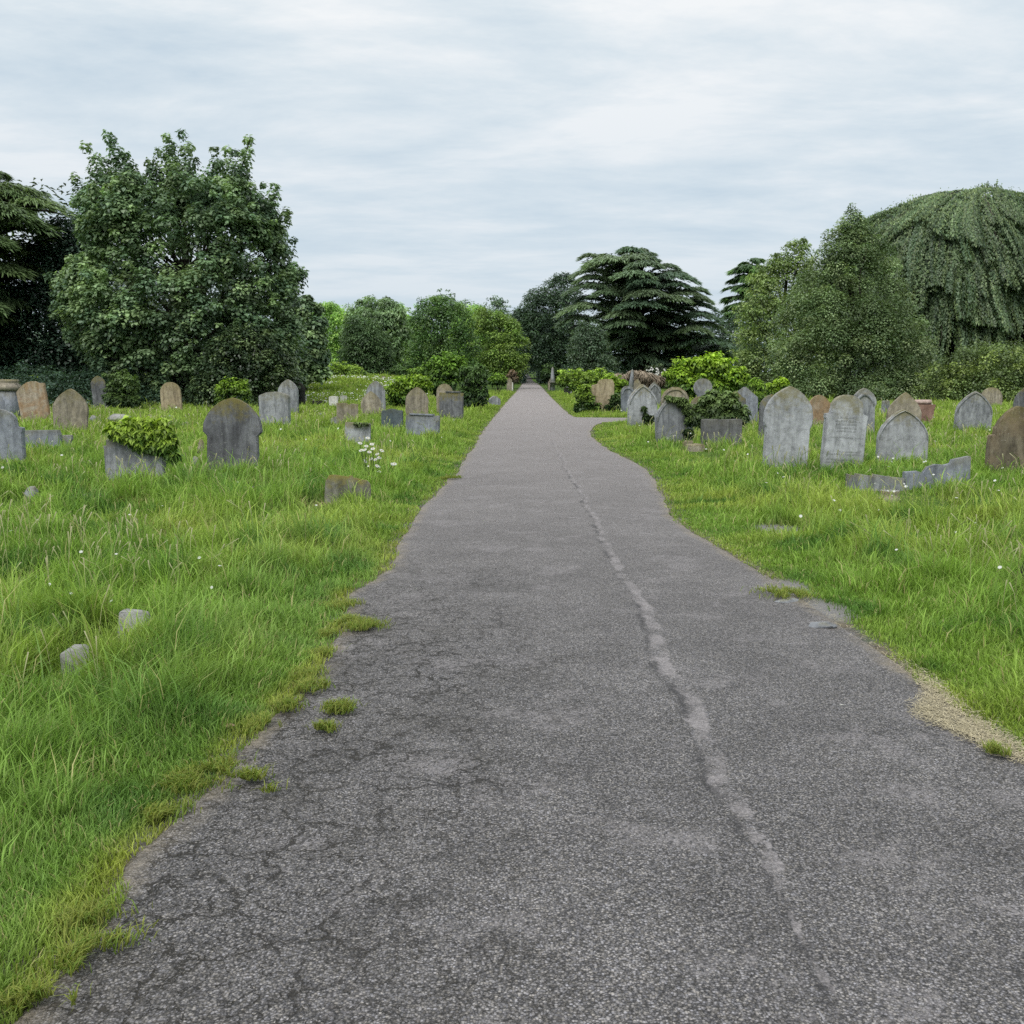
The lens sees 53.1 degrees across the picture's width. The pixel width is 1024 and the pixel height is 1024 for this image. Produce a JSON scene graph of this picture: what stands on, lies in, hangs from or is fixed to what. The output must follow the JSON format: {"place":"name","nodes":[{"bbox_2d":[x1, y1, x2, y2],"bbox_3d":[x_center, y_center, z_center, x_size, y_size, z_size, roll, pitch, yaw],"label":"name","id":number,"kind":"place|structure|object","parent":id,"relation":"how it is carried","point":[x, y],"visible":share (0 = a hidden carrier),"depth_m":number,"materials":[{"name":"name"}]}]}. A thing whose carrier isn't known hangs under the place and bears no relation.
{"place":"outdoors","nodes":[
{"label":"outdoors","id":0,"kind":"place"},
{"bbox_2d":[0,370,1023,1023],"bbox_3d":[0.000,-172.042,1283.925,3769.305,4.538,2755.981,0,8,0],"label":"ground","id":1,"kind":"structure","parent":0,"point":[818,604],"depth_m":7.03,"materials":[{"name":"green plant"}]},
{"bbox_2d":[0,379,20,417],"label":"pedestal monument","id":2,"kind":"object","parent":1,"relation":"on","point":[9,388],"visible":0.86,"depth_m":36.67,"materials":[{"name":"grey stone"}]},
{"bbox_2d":[0,409,25,461],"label":"headstone","id":3,"kind":"object","parent":1,"relation":"on","point":[12,433],"visible":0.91,"depth_m":17.82,"materials":[{"name":"grey stone"}]},
{"bbox_2d":[16,381,51,421],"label":"headstone","id":4,"kind":"object","parent":1,"relation":"on","point":[32,396],"visible":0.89,"depth_m":33.84,"materials":[{"name":"beige stone"}]},
{"bbox_2d":[0,171,76,377],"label":"cedar tree","id":5,"kind":"object","parent":1,"relation":"on","point":[22,207],"visible":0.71,"depth_m":55.51,"materials":[{"name":"green plant"}]},
{"bbox_2d":[25,430,62,447],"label":"stone slab","id":6,"kind":"structure","parent":1,"relation":"on","point":[35,435],"depth_m":21.29,"materials":[{"name":"grey stone"}]},
{"bbox_2d":[0,209,132,396],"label":"dark tree","id":7,"kind":"object","parent":1,"relation":"on","point":[66,245],"visible":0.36,"depth_m":56.68,"materials":[{"name":"green plant"}]},
{"bbox_2d":[52,389,88,431],"bbox_3d":[-12.023,-2.643,27.902,0.919,1.431,0.130,2,7,-8],"label":"headstone","id":8,"kind":"object","parent":1,"relation":"on","point":[71,406],"visible":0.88,"depth_m":27.82,"materials":[{"name":"beige stone"}]},
{"bbox_2d":[60,644,88,675],"bbox_3d":[-2.278,0.807,5.395,0.201,0.240,0.142,0,8,0],"label":"rock","id":9,"kind":"object","parent":1,"relation":"on","point":[74,646],"visible":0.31,"depth_m":5.33,"materials":[{"name":"grey stone"}]},
{"bbox_2d":[0,359,194,407],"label":"bramble thicket","id":10,"kind":"object","parent":1,"relation":"on","point":[54,388],"visible":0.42,"depth_m":48.75,"materials":[{"name":"green plant"}]},
{"bbox_2d":[91,376,107,407],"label":"headstone","id":11,"kind":"object","parent":1,"relation":"on","point":[98,384],"visible":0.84,"depth_m":46.12,"materials":[{"name":"grey stone"}]},
{"bbox_2d":[101,368,142,409],"bbox_3d":[-17.154,-5.318,45.093,1.907,2.009,1.046,0,8,0],"label":"ivy covered tomb","id":12,"kind":"object","parent":1,"relation":"on","point":[117,387],"visible":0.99,"depth_m":44.91,"materials":[{"name":"green plant"}]},
{"bbox_2d":[103,440,165,480],"bbox_3d":[-5.486,-0.659,14.910,0.894,0.909,0.110,2,8,4],"label":"broken headstone","id":13,"kind":"object","parent":1,"relation":"on","point":[112,449],"visible":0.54,"depth_m":14.84,"materials":[{"name":"grey stone"}]},
{"bbox_2d":[101,415,184,466],"bbox_3d":[-5.302,-1.026,14.727,1.213,0.752,0.412,0,8,0],"label":"ivy","id":14,"kind":"object","parent":13,"relation":"attached to","point":[149,436],"visible":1,"depth_m":14.66,"materials":[{"name":"green plant"}]},
{"bbox_2d":[118,609,151,635],"bbox_3d":[-2.216,0.702,6.107,0.271,0.240,0.190,0,8,0],"label":"rock","id":15,"kind":"object","parent":1,"relation":"on","point":[125,612],"visible":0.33,"depth_m":6.06,"materials":[{"name":"grey stone"}]},
{"bbox_2d":[160,382,182,410],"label":"headstone","id":16,"kind":"object","parent":1,"relation":"on","point":[170,392],"visible":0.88,"depth_m":44.10,"materials":[{"name":"stone"}]},
{"bbox_2d":[42,128,309,402],"bbox_3d":[-17.109,-12.342,52.752,13.516,14.188,10.536,0,8,0],"label":"sycamore tree","id":17,"kind":"object","parent":1,"relation":"on","point":[113,210],"visible":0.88,"depth_m":50.05,"materials":[{"name":"green plant"}]},
{"bbox_2d":[57,253,312,384],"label":"dark tree","id":18,"kind":"object","parent":1,"relation":"on","point":[215,290],"visible":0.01,"depth_m":69.38,"materials":[{"name":"green plant"}]},
{"bbox_2d":[203,398,262,470],"bbox_3d":[-4.207,-1.032,15.453,0.880,1.380,0.110,1,8,0],"label":"headstone","id":19,"kind":"object","parent":1,"relation":"on","point":[230,425],"visible":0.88,"depth_m":15.38,"materials":[{"name":"grey stone"}]},
{"bbox_2d":[213,376,253,405],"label":"elder bush","id":20,"kind":"object","parent":1,"relation":"on","point":[240,390],"visible":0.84,"depth_m":44.49,"materials":[{"name":"green plant"}]},
{"bbox_2d":[184,323,303,407],"bbox_3d":[-13.001,-6.983,49.408,5.785,4.303,4.496,0,8,0],"label":"holly bush","id":21,"kind":"object","parent":1,"relation":"on","point":[256,370],"visible":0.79,"depth_m":48.34,"materials":[{"name":"green plant"}]},
{"bbox_2d":[259,392,290,425],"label":"headstone","id":22,"kind":"object","parent":1,"relation":"on","point":[276,405],"visible":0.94,"depth_m":30.57,"materials":[{"name":"grey stone"}]},
{"bbox_2d":[278,379,298,412],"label":"headstone","id":23,"kind":"object","parent":1,"relation":"on","point":[288,387],"visible":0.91,"depth_m":40.56,"materials":[{"name":"grey stone"}]},
{"bbox_2d":[274,294,333,391],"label":"young sycamore","id":24,"kind":"object","parent":1,"relation":"on","point":[316,367],"visible":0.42,"depth_m":66.16,"materials":[{"name":"green plant"}]},
{"bbox_2d":[308,300,346,366],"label":"leafy tree","id":25,"kind":"object","parent":1,"relation":"on","point":[333,343],"visible":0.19,"depth_m":115.12,"materials":[{"name":"green plant"}]},
{"bbox_2d":[336,403,357,423],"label":"broken headstone","id":26,"kind":"object","parent":1,"relation":"on","point":[343,409],"visible":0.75,"depth_m":32.80,"materials":[{"name":"beige stone"}]},
{"bbox_2d":[324,475,370,503],"bbox_3d":[-2.032,-0.172,12.667,0.567,0.574,0.120,1,3,-6],"label":"sunken stone","id":27,"kind":"object","parent":1,"relation":"on","point":[335,485],"visible":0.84,"depth_m":12.59,"materials":[{"name":"grey stone"}]},
{"bbox_2d":[329,361,375,375],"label":"lime bush","id":28,"kind":"object","parent":1,"relation":"on","point":[341,369],"visible":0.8,"depth_m":90.70,"materials":[{"name":"green plant"}]},
{"bbox_2d":[345,422,370,442],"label":"broken headstone","id":29,"kind":"object","parent":1,"relation":"on","point":[354,432],"visible":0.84,"depth_m":23.04,"materials":[{"name":"grey stone"}]},
{"bbox_2d":[336,313,397,373],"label":"dark bushy tree","id":30,"kind":"object","parent":1,"relation":"on","point":[368,342],"visible":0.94,"depth_m":101.50,"materials":[{"name":"green plant"}]},
{"bbox_2d":[361,391,381,415],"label":"headstone","id":31,"kind":"object","parent":1,"relation":"on","point":[372,400],"visible":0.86,"depth_m":39.09,"materials":[{"name":"beige stone"}]},
{"bbox_2d":[366,381,385,409],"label":"headstone","id":32,"kind":"object","parent":1,"relation":"on","point":[377,388],"visible":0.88,"depth_m":43.77,"materials":[{"name":"grey stone"}]},
{"bbox_2d":[358,437,396,477],"bbox_3d":[-1.947,-0.726,14.884,0.580,0.728,0.297,0,8,0],"label":"daisy plant","id":33,"kind":"object","parent":1,"relation":"on","point":[378,457],"visible":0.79,"depth_m":14.86,"materials":[{"name":"white plant"}]},
{"bbox_2d":[338,294,416,374],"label":"willow tree","id":34,"kind":"object","parent":1,"relation":"on","point":[388,314],"visible":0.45,"depth_m":112.55,"materials":[{"name":"green plant"}]},
{"bbox_2d":[381,409,402,427],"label":"headstone","id":35,"kind":"object","parent":1,"relation":"on","point":[395,416],"visible":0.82,"depth_m":29.42,"materials":[{"name":"stone"}]},
{"bbox_2d":[388,361,412,376],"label":"dome bush","id":36,"kind":"object","parent":1,"relation":"on","point":[398,370],"visible":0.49,"depth_m":90.73,"materials":[{"name":"green plant"}]},
{"bbox_2d":[384,374,434,406],"bbox_3d":[-4.694,-5.438,46.744,2.379,1.736,1.290,0,8,0],"label":"lime bush","id":37,"kind":"object","parent":1,"relation":"on","point":[400,389],"visible":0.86,"depth_m":46.41,"materials":[{"name":"green plant"}]},
{"bbox_2d":[389,302,434,365],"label":"leafy tree","id":38,"kind":"object","parent":1,"relation":"on","point":[414,334],"visible":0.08,"depth_m":134.66,"materials":[{"name":"green plant"}]},
{"bbox_2d":[405,387,428,415],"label":"headstone","id":39,"kind":"object","parent":1,"relation":"on","point":[417,400],"visible":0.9,"depth_m":35.80,"materials":[{"name":"beige stone"}]},
{"bbox_2d":[405,413,439,436],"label":"broken headstone","id":40,"kind":"object","parent":1,"relation":"on","point":[428,421],"visible":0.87,"depth_m":25.58,"materials":[{"name":"grey stone"}]},
{"bbox_2d":[402,294,482,378],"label":"leafy tree","id":41,"kind":"object","parent":1,"relation":"on","point":[441,313],"visible":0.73,"depth_m":104.95,"materials":[{"name":"green plant"}]},
{"bbox_2d":[417,351,467,396],"bbox_3d":[-3.276,-6.353,49.538,2.373,2.864,1.567,2,8,14],"label":"elder bush","id":42,"kind":"object","parent":1,"relation":"on","point":[439,371],"visible":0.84,"depth_m":49.21,"materials":[{"name":"green plant"}]},
{"bbox_2d":[439,391,463,418],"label":"broken headstone","id":43,"kind":"object","parent":1,"relation":"on","point":[452,402],"visible":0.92,"depth_m":35.29,"materials":[{"name":"grey stone"}]},
{"bbox_2d":[448,304,494,383],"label":"leafy tree","id":44,"kind":"object","parent":1,"relation":"on","point":[473,309],"visible":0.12,"depth_m":136.88,"materials":[{"name":"green plant"}]},
{"bbox_2d":[456,363,490,407],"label":"ivy column","id":45,"kind":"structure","parent":1,"relation":"on","point":[477,376],"depth_m":46.17,"materials":[{"name":"green plant"}]},
{"bbox_2d":[487,373,508,393],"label":"lime bush","id":46,"kind":"object","parent":1,"relation":"on","point":[499,380],"visible":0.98,"depth_m":81.10,"materials":[{"name":"green plant"}]},
{"bbox_2d":[485,295,511,364],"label":"round top tree","id":47,"kind":"object","parent":1,"relation":"on","point":[496,303],"visible":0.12,"depth_m":229.48,"materials":[{"name":"green plant"}]},
{"bbox_2d":[469,307,532,388],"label":"lime tree","id":48,"kind":"object","parent":1,"relation":"on","point":[510,358],"visible":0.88,"depth_m":119.01,"materials":[{"name":"green plant"}]},
{"bbox_2d":[1,375,1003,601],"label":"wild daisies","id":49,"kind":"object","parent":1,"relation":"on","point":[211,587],"visible":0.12,"depth_m":17.05,"materials":[{"name":"white plant"}]},
{"bbox_2d":[0,395,1023,720],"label":"seed grass","id":50,"kind":"structure","parent":1,"relation":"on","point":[334,413],"depth_m":10.81,"materials":[{"name":"green plant"}]},
{"bbox_2d":[20,303,1020,371],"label":"woodland","id":51,"kind":"object","parent":1,"relation":"on","point":[466,337],"depth_m":286.94,"materials":[{"name":"green plant"}]},
{"bbox_2d":[539,363,558,386],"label":"roadside bush","id":52,"kind":"object","parent":1,"relation":"on","point":[545,375],"visible":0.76,"depth_m":120.52,"materials":[{"name":"green plant"}]},
{"bbox_2d":[510,271,597,384],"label":"dark beech","id":53,"kind":"object","parent":1,"relation":"on","point":[529,318],"visible":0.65,"depth_m":166.58,"materials":[{"name":"green plant"}]},
{"bbox_2d":[554,367,606,392],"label":"lime bush","id":54,"kind":"object","parent":1,"relation":"on","point":[569,381],"visible":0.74,"depth_m":76.96,"materials":[{"name":"green plant"}]},
{"bbox_2d":[573,384,601,412],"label":"ivy","id":55,"kind":"object","parent":1,"relation":"on","point":[584,398],"visible":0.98,"depth_m":43.03,"materials":[{"name":"green plant"}]},
{"bbox_2d":[563,318,619,377],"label":"grey green tree","id":56,"kind":"object","parent":1,"relation":"on","point":[590,338],"visible":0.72,"depth_m":97.79,"materials":[{"name":"green plant"}]},
{"bbox_2d":[590,379,613,411],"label":"headstone","id":57,"kind":"object","parent":1,"relation":"on","point":[602,390],"visible":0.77,"depth_m":43.43,"materials":[{"name":"stone"}]},
{"bbox_2d":[603,393,620,410],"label":"ivy","id":58,"kind":"object","parent":57,"relation":"attached to","point":[614,400],"visible":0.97,"depth_m":43.08,"materials":[{"name":"green plant"}]},
{"bbox_2d":[601,373,628,397],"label":"lime bush","id":59,"kind":"object","parent":1,"relation":"on","point":[619,384],"visible":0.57,"depth_m":61.26,"materials":[{"name":"green plant"}]},
{"bbox_2d":[621,386,633,412],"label":"headstone","id":60,"kind":"object","parent":1,"relation":"on","point":[626,391],"visible":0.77,"depth_m":41.69,"materials":[{"name":"grey stone"}]},
{"bbox_2d":[610,370,666,388],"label":"dry twig heap","id":61,"kind":"object","parent":1,"relation":"on","point":[645,378],"visible":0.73,"depth_m":78.70,"materials":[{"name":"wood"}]},
{"bbox_2d":[627,384,656,425],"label":"headstone","id":62,"kind":"object","parent":1,"relation":"on","point":[641,395],"visible":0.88,"depth_m":31.40,"materials":[{"name":"grey stone"}]},
{"bbox_2d":[552,246,738,375],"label":"cedar tree","id":63,"kind":"object","parent":1,"relation":"on","point":[629,275],"visible":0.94,"depth_m":122.69,"materials":[{"name":"green plant"}]},
{"bbox_2d":[644,364,667,375],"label":"rose bush","id":64,"kind":"object","parent":1,"relation":"on","point":[656,369],"visible":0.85,"depth_m":86.91,"materials":[{"name":"white plant"}]},
{"bbox_2d":[593,297,726,386],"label":"dark bushy tree","id":65,"kind":"object","parent":1,"relation":"on","point":[691,357],"visible":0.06,"depth_m":135.02,"materials":[{"name":"green plant"}]},
{"bbox_2d":[655,401,691,442],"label":"headstone","id":66,"kind":"object","parent":1,"relation":"on","point":[669,415],"visible":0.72,"depth_m":23.78,"materials":[{"name":"grey stone"}]},
{"bbox_2d":[664,395,696,438],"bbox_3d":[3.878,-2.197,23.720,0.838,1.018,0.295,0,8,0],"label":"ivy","id":67,"kind":"object","parent":66,"relation":"attached to","point":[685,405],"visible":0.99,"depth_m":23.66,"materials":[{"name":"green plant"}]},
{"bbox_2d":[661,387,688,404],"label":"headstone","id":68,"kind":"object","parent":1,"relation":"on","point":[676,392],"visible":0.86,"depth_m":32.89,"materials":[{"name":"beige stone"}]},
{"bbox_2d":[693,378,711,396],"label":"headstone","id":69,"kind":"object","parent":1,"relation":"on","point":[701,386],"visible":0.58,"depth_m":34.65,"materials":[{"name":"grey stone"}]},
{"bbox_2d":[661,351,750,398],"bbox_3d":[8.635,-5.778,45.699,4.072,2.810,1.784,0,8,0],"label":"lime bush","id":70,"kind":"object","parent":1,"relation":"on","point":[684,373],"visible":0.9,"depth_m":45.25,"materials":[{"name":"green plant"}]},
{"bbox_2d":[700,419,741,449],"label":"broken headstone","id":71,"kind":"object","parent":1,"relation":"on","point":[710,427],"visible":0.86,"depth_m":22.55,"materials":[{"name":"stone"}]},
{"bbox_2d":[691,389,752,431],"bbox_3d":[5.681,-2.740,28.444,2.026,1.371,1.067,0,8,0],"label":"ivy mound","id":72,"kind":"object","parent":1,"relation":"on","point":[714,404],"visible":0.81,"depth_m":28.21,"materials":[{"name":"green plant"}]},
{"bbox_2d":[703,308,762,385],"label":"dark bushy tree","id":73,"kind":"object","parent":1,"relation":"on","point":[731,327],"visible":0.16,"depth_m":132.92,"materials":[{"name":"green plant"}]},
{"bbox_2d":[737,387,757,422],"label":"headstone","id":74,"kind":"object","parent":1,"relation":"on","point":[750,397],"visible":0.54,"depth_m":31.42,"materials":[{"name":"grey stone"}]},
{"bbox_2d":[718,258,779,356],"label":"cedar tree","id":75,"kind":"object","parent":1,"relation":"on","point":[747,267],"visible":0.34,"depth_m":137.34,"materials":[{"name":"green plant"}]},
{"bbox_2d":[748,377,764,411],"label":"ivy","id":76,"kind":"object","parent":1,"relation":"on","point":[756,383],"visible":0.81,"depth_m":32.18,"materials":[{"name":"green plant"}]},
{"bbox_2d":[758,394,772,438],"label":"headstone","id":77,"kind":"object","parent":1,"relation":"on","point":[764,402],"visible":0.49,"depth_m":23.37,"materials":[{"name":"grey stone"}]},
{"bbox_2d":[764,376,789,395],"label":"lime bush","id":78,"kind":"object","parent":1,"relation":"on","point":[776,386],"visible":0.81,"depth_m":39.52,"materials":[{"name":"green plant"}]},
{"bbox_2d":[727,237,838,394],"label":"olive tree","id":79,"kind":"object","parent":1,"relation":"on","point":[784,264],"visible":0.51,"depth_m":73.48,"materials":[{"name":"green plant"}]},
{"bbox_2d":[762,386,812,467],"bbox_3d":[4.516,-1.248,16.831,0.795,1.624,0.130,2,7,-3],"label":"headstone","id":80,"kind":"object","parent":1,"relation":"on","point":[788,418],"visible":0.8,"depth_m":16.75,"materials":[{"name":"grey stone"}]},
{"bbox_2d":[717,281,891,390],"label":"dark tree","id":81,"kind":"object","parent":1,"relation":"on","point":[761,333],"visible":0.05,"depth_m":101.14,"materials":[{"name":"green plant"}]},
{"bbox_2d":[809,395,830,423],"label":"headstone","id":82,"kind":"object","parent":1,"relation":"on","point":[820,404],"visible":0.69,"depth_m":29.84,"materials":[{"name":"beige stone"}]},
{"bbox_2d":[820,395,867,467],"bbox_3d":[5.490,-1.200,16.955,0.715,1.476,0.142,3,7,-4],"label":"headstone","id":83,"kind":"object","parent":1,"relation":"on","point":[845,424],"visible":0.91,"depth_m":16.87,"materials":[{"name":"grey stone"}]},
{"bbox_2d":[762,202,937,400],"bbox_3d":[21.487,-13.108,64.685,11.292,12.492,9.175,0,8,0],"label":"holm oak","id":84,"kind":"object","parent":1,"relation":"on","point":[872,326],"visible":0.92,"depth_m":63.13,"materials":[{"name":"green plant"}]},
{"bbox_2d":[853,388,876,431],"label":"headstone","id":85,"kind":"object","parent":1,"relation":"on","point":[866,397],"visible":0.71,"depth_m":26.18,"materials":[{"name":"grey stone"}]},
{"bbox_2d":[845,473,903,490],"bbox_3d":[5.125,-0.325,14.480,0.791,0.444,0.100,1,8,4],"label":"kerb stone","id":86,"kind":"object","parent":1,"relation":"on","point":[880,483],"visible":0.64,"depth_m":14.42,"materials":[{"name":"grey stone"}]},
{"bbox_2d":[875,409,927,462],"bbox_3d":[6.827,-1.184,17.916,0.867,1.218,0.148,0,8,3],"label":"headstone","id":87,"kind":"object","parent":1,"relation":"on","point":[904,430],"visible":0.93,"depth_m":17.85,"materials":[{"name":"grey stone"}]},
{"bbox_2d":[886,392,921,419],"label":"headstone","id":88,"kind":"object","parent":1,"relation":"on","point":[906,401],"visible":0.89,"depth_m":26.33,"materials":[{"name":"beige stone"}]},
{"bbox_2d":[841,371,973,401],"bbox_3d":[24.380,-7.564,62.403,8.850,2.074,6.445,0,8,0],"label":"bramble thicket","id":89,"kind":"object","parent":1,"relation":"on","point":[881,389],"visible":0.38,"depth_m":61.15,"materials":[{"name":"green plant"}]},
{"bbox_2d":[815,179,1023,388],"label":"weeping beech","id":90,"kind":"object","parent":1,"relation":"on","point":[959,251],"visible":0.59,"depth_m":75.31,"materials":[{"name":"green plant"}]},
{"bbox_2d":[915,400,935,422],"bbox_3d":[13.274,-3.140,33.113,0.671,0.987,0.500,1,8,5],"label":"scroll monument","id":91,"kind":"object","parent":1,"relation":"on","point":[927,407],"visible":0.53,"depth_m":32.86,"materials":[{"name":"pink stone"}]},
{"bbox_2d":[831,285,1023,391],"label":"dark tree","id":92,"kind":"object","parent":1,"relation":"on","point":[952,346],"visible":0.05,"depth_m":90.76,"materials":[{"name":"green plant"}]},
{"bbox_2d":[902,456,970,489],"bbox_3d":[5.980,-0.452,14.443,0.903,0.665,0.120,-1,8,3],"label":"broken headstone","id":93,"kind":"object","parent":1,"relation":"on","point":[956,465],"visible":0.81,"depth_m":14.37,"materials":[{"name":"grey stone"}]},
{"bbox_2d":[911,339,1023,402],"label":"bramble thicket","id":94,"kind":"object","parent":1,"relation":"on","point":[1005,376],"visible":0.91,"depth_m":57.79,"materials":[{"name":"green plant"}]},
{"bbox_2d":[953,391,992,430],"bbox_3d":[12.500,-2.614,27.733,0.964,1.309,0.148,3,8,4],"label":"headstone","id":95,"kind":"object","parent":1,"relation":"on","point":[972,407],"visible":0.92,"depth_m":27.67,"materials":[{"name":"grey stone"}]},
{"bbox_2d":[982,387,1002,405],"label":"headstone","id":96,"kind":"object","parent":1,"relation":"on","point":[992,395],"visible":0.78,"depth_m":50.16,"materials":[{"name":"beige stone"}]},
{"bbox_2d":[984,406,1023,473],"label":"headstone","id":97,"kind":"object","parent":1,"relation":"on","point":[1005,438],"visible":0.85,"depth_m":16.39,"materials":[{"name":"brown stone"}]},
{"bbox_2d":[0,0,1023,371],"label":"sky","id":98,"kind":"structure","parent":0,"point":[474,150],"materials":[{"name":"white"}]},
{"bbox_2d":[14,375,1023,1023],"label":"road","id":99,"kind":"structure","parent":0,"point":[610,741],"depth_m":3.67,"materials":[{"name":"grey asphalt"}]},
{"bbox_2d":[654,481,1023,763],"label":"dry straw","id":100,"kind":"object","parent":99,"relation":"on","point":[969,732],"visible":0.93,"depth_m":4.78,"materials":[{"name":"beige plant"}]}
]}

